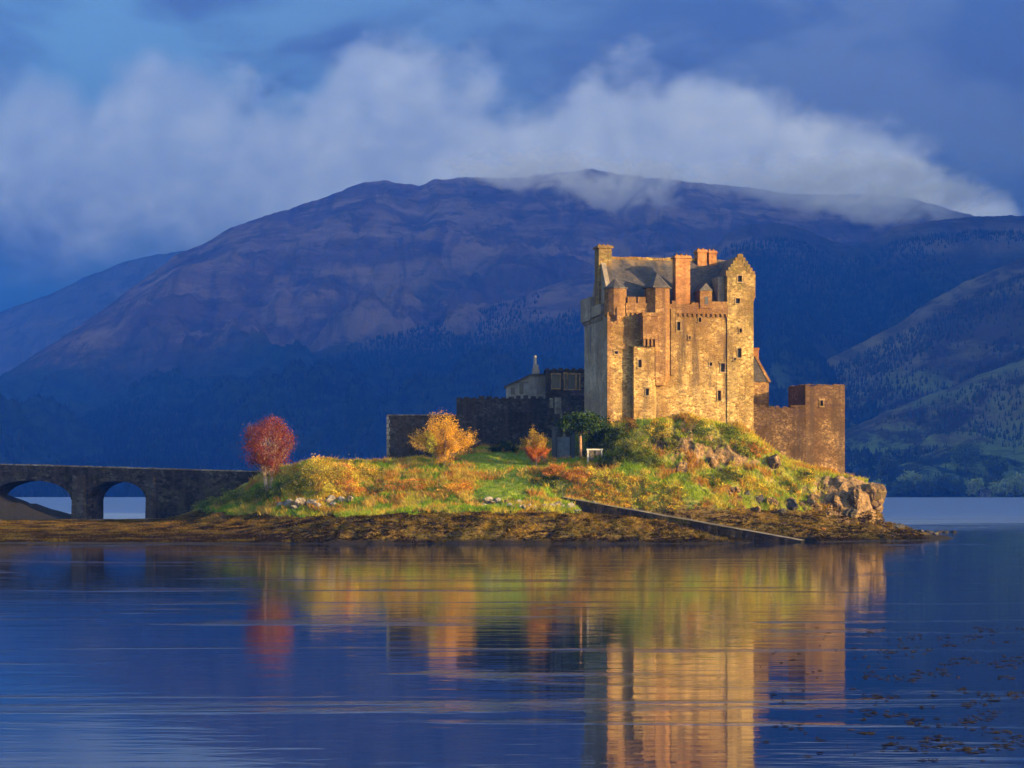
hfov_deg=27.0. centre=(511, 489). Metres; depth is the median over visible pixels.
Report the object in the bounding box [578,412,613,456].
bush
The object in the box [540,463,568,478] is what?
bush
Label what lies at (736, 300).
window
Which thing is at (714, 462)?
boulder
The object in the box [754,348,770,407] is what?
lean to house
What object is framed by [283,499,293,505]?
boulder
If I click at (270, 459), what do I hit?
rowan tree
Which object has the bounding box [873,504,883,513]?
boulder
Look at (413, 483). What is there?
bush
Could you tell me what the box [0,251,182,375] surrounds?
mountain
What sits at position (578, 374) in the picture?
window
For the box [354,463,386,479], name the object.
bush
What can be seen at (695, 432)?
bush
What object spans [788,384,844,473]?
corner tower
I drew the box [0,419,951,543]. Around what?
island ground
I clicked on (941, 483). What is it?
broadleaf tree
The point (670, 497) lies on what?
bush
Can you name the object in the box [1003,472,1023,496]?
broadleaf tree
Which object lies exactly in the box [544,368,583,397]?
hall range
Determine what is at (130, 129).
sky
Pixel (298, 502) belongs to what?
boulder
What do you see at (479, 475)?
bracken
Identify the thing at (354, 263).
mountain
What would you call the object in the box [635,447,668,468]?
bush
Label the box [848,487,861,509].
boulder
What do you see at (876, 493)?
boulder
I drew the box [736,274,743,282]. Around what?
window
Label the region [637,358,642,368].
window
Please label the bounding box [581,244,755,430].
castle keep
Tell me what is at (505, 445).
bush
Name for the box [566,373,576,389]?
window
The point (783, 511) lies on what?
boulder
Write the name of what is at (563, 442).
memorial alcove
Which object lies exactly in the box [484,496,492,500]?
boulder
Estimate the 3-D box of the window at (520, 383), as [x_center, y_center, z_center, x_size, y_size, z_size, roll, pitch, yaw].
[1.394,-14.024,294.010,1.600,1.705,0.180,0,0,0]
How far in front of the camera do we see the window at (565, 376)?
292.35 m
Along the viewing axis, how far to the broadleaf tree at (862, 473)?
1741.21 m
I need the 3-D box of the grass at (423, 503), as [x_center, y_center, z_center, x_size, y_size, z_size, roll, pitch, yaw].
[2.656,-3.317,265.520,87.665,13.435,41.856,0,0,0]
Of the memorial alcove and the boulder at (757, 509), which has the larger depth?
the memorial alcove
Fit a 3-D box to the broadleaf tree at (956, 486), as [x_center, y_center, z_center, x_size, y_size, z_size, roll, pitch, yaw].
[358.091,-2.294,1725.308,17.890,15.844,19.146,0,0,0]
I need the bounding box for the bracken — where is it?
[210,411,861,515]
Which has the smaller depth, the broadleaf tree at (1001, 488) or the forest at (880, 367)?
the broadleaf tree at (1001, 488)
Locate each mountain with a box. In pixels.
[0,169,975,496]
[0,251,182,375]
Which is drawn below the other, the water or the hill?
the water
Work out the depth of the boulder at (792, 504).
256.35 m
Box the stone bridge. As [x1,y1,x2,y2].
[0,464,259,518]
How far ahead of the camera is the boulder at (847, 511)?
258.63 m
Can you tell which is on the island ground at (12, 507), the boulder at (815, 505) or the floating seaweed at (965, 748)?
the boulder at (815, 505)
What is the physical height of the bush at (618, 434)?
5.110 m
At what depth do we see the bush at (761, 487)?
258.18 m
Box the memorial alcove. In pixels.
[551,427,574,459]
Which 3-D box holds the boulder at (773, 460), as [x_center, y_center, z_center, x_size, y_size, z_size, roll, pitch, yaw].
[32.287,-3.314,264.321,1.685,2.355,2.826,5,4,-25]
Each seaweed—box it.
[0,506,929,542]
[760,627,1023,760]
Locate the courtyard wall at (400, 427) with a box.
[387,414,456,459]
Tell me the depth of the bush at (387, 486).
260.11 m
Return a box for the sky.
[0,0,1023,311]
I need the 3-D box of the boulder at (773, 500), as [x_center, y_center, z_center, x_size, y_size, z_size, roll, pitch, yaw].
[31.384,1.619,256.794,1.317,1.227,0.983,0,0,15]
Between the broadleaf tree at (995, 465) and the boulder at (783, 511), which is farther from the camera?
the broadleaf tree at (995, 465)
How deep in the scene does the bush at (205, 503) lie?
289.52 m
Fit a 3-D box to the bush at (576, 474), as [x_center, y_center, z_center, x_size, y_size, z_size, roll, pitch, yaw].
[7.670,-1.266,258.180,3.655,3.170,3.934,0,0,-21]
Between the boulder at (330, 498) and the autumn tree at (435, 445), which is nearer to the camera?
the boulder at (330, 498)
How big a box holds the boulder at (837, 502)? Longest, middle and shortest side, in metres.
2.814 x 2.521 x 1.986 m
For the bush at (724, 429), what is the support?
on the island ground at (12, 507)
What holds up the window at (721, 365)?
in the castle keep
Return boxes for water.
[0,497,1023,767]
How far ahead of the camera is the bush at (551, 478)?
257.89 m
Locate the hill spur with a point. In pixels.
(984, 332)
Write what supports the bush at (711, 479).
on the island ground at (12, 507)
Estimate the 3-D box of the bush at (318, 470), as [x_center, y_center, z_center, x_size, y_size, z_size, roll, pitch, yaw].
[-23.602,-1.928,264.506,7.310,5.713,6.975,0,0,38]
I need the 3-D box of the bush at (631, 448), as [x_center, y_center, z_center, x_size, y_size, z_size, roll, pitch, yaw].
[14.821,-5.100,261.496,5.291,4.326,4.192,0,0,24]
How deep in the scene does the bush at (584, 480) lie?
256.43 m
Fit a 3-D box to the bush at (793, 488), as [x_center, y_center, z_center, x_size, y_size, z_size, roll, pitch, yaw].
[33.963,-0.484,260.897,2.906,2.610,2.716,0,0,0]
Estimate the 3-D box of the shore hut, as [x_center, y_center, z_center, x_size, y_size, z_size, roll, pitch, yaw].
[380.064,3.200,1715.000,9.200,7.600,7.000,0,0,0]
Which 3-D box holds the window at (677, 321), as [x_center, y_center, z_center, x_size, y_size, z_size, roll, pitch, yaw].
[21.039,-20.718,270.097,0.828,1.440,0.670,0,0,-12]
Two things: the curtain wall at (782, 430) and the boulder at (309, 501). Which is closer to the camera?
the boulder at (309, 501)
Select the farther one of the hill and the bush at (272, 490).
the hill
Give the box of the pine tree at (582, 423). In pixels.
[551,407,608,457]
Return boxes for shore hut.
[978,489,990,496]
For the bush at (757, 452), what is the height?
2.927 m
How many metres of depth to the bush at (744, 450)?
264.73 m
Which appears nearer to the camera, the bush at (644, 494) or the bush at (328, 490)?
the bush at (644, 494)
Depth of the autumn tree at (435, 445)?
267.29 m
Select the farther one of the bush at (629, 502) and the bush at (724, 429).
the bush at (724, 429)
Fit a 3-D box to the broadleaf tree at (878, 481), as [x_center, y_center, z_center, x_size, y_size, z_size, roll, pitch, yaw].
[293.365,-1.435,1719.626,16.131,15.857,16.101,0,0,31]
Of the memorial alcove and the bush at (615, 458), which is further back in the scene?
the memorial alcove
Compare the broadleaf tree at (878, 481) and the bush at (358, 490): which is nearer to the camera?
the bush at (358, 490)
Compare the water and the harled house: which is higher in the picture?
the harled house
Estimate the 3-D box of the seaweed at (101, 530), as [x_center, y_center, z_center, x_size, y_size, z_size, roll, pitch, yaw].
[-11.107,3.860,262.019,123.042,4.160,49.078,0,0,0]
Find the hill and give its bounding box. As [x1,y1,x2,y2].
[714,215,1023,474]
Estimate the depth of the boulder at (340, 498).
258.56 m
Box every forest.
[0,343,905,496]
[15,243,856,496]
[718,228,1023,473]
[832,272,1023,469]
[849,368,1023,496]
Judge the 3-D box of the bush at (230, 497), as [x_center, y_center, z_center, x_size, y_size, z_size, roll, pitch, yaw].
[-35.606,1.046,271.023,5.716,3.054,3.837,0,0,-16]
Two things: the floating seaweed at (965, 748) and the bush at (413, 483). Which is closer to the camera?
the floating seaweed at (965, 748)
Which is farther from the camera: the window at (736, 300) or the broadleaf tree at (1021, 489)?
the broadleaf tree at (1021, 489)
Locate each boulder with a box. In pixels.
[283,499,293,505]
[293,498,305,506]
[306,499,317,504]
[325,495,335,502]
[336,496,344,501]
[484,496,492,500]
[676,462,687,472]
[708,456,722,468]
[753,506,760,511]
[756,494,763,503]
[766,454,780,468]
[769,498,777,506]
[777,509,786,513]
[784,498,797,510]
[806,498,821,510]
[830,494,843,510]
[844,508,850,516]
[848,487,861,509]
[848,509,857,517]
[865,482,886,506]
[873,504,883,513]
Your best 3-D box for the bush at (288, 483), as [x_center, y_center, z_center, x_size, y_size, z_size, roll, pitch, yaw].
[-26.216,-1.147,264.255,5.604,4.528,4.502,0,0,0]
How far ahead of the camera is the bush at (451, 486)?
256.78 m
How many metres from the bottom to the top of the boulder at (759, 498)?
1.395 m
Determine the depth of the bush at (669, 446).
262.51 m
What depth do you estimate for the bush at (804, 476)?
262.90 m
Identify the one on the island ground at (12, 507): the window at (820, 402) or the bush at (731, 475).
the bush at (731, 475)
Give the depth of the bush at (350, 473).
264.29 m
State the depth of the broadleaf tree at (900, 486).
1721.55 m
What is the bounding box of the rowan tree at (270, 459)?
[237,413,297,490]
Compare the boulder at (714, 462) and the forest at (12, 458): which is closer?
the boulder at (714, 462)
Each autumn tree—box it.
[407,407,480,466]
[519,425,551,465]
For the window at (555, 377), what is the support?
in the hall range
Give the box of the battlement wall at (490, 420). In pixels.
[457,395,583,451]
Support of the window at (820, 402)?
in the corner tower
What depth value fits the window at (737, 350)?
271.90 m
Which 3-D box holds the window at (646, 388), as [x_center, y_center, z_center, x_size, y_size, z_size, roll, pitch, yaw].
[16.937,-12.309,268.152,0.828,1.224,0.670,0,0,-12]
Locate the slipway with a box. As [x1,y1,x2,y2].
[561,497,804,541]
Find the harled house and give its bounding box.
[504,356,544,397]
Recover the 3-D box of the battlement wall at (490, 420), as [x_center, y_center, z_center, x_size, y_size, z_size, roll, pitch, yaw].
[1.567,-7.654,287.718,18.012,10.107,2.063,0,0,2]
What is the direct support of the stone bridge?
on the island ground at (12, 507)
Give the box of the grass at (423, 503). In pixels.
[201,410,868,517]
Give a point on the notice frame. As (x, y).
(590, 454)
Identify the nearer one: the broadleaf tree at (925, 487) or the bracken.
the bracken
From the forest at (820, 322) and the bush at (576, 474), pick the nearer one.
the bush at (576, 474)
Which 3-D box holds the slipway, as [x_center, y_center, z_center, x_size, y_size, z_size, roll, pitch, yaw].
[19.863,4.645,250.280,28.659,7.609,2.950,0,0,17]
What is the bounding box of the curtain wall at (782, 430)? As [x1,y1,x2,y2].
[754,404,804,462]
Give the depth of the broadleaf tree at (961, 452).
1786.56 m
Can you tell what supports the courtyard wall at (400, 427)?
on the island ground at (12, 507)
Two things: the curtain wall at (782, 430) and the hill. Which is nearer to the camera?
the curtain wall at (782, 430)
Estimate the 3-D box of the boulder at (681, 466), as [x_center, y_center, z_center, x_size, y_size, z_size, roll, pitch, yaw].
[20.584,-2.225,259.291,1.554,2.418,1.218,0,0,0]
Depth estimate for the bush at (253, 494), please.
267.35 m
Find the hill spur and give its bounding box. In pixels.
[827,258,1023,495]
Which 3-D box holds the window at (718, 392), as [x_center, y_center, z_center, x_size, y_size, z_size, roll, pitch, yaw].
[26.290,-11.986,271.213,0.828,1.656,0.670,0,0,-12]
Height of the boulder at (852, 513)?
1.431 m
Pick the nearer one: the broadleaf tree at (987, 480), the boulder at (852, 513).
the boulder at (852, 513)
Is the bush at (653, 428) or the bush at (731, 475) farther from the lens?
the bush at (653, 428)
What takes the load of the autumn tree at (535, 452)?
on the island ground at (12, 507)
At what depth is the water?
79.17 m
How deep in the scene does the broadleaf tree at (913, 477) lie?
1735.94 m
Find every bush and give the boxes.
[190,496,217,510]
[211,487,246,507]
[235,484,269,505]
[260,479,291,501]
[278,463,320,495]
[290,451,358,492]
[309,476,348,502]
[330,460,366,482]
[337,477,368,497]
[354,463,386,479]
[369,479,405,496]
[397,477,446,491]
[432,478,484,494]
[486,440,521,452]
[531,469,562,493]
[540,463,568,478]
[558,467,587,491]
[566,466,605,500]
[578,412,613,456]
[590,415,635,454]
[590,470,627,503]
[595,446,629,468]
[607,470,643,506]
[610,434,654,462]
[632,473,665,509]
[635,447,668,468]
[638,415,674,442]
[658,434,682,457]
[659,483,690,512]
[683,417,723,445]
[697,473,725,489]
[712,422,751,439]
[713,466,743,482]
[727,437,755,456]
[739,475,775,497]
[741,437,769,457]
[780,475,801,494]
[792,467,819,489]
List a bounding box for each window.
[516,382,527,393]
[551,373,560,388]
[563,372,567,389]
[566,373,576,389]
[576,373,580,389]
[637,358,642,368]
[644,387,650,396]
[675,320,681,331]
[716,389,722,401]
[719,362,725,372]
[734,297,740,304]
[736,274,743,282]
[736,347,742,358]
[819,399,824,406]
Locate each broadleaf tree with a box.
[849,465,872,482]
[869,479,886,487]
[891,478,912,494]
[896,469,922,491]
[914,478,937,496]
[931,474,951,493]
[946,440,982,469]
[948,478,964,494]
[964,477,984,496]
[980,453,1010,477]
[981,474,1001,488]
[986,478,1014,496]
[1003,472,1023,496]
[1018,483,1023,496]
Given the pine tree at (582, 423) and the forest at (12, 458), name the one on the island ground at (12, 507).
the pine tree at (582, 423)
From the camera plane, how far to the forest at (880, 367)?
2350.25 m
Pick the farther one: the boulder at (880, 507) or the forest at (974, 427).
the forest at (974, 427)
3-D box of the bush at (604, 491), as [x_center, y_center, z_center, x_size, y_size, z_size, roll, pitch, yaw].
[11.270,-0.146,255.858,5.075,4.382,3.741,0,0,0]
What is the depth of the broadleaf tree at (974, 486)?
1717.84 m
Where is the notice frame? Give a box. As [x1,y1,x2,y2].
[587,449,602,461]
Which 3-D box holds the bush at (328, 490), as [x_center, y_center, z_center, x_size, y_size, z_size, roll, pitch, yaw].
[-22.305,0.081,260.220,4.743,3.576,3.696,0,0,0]

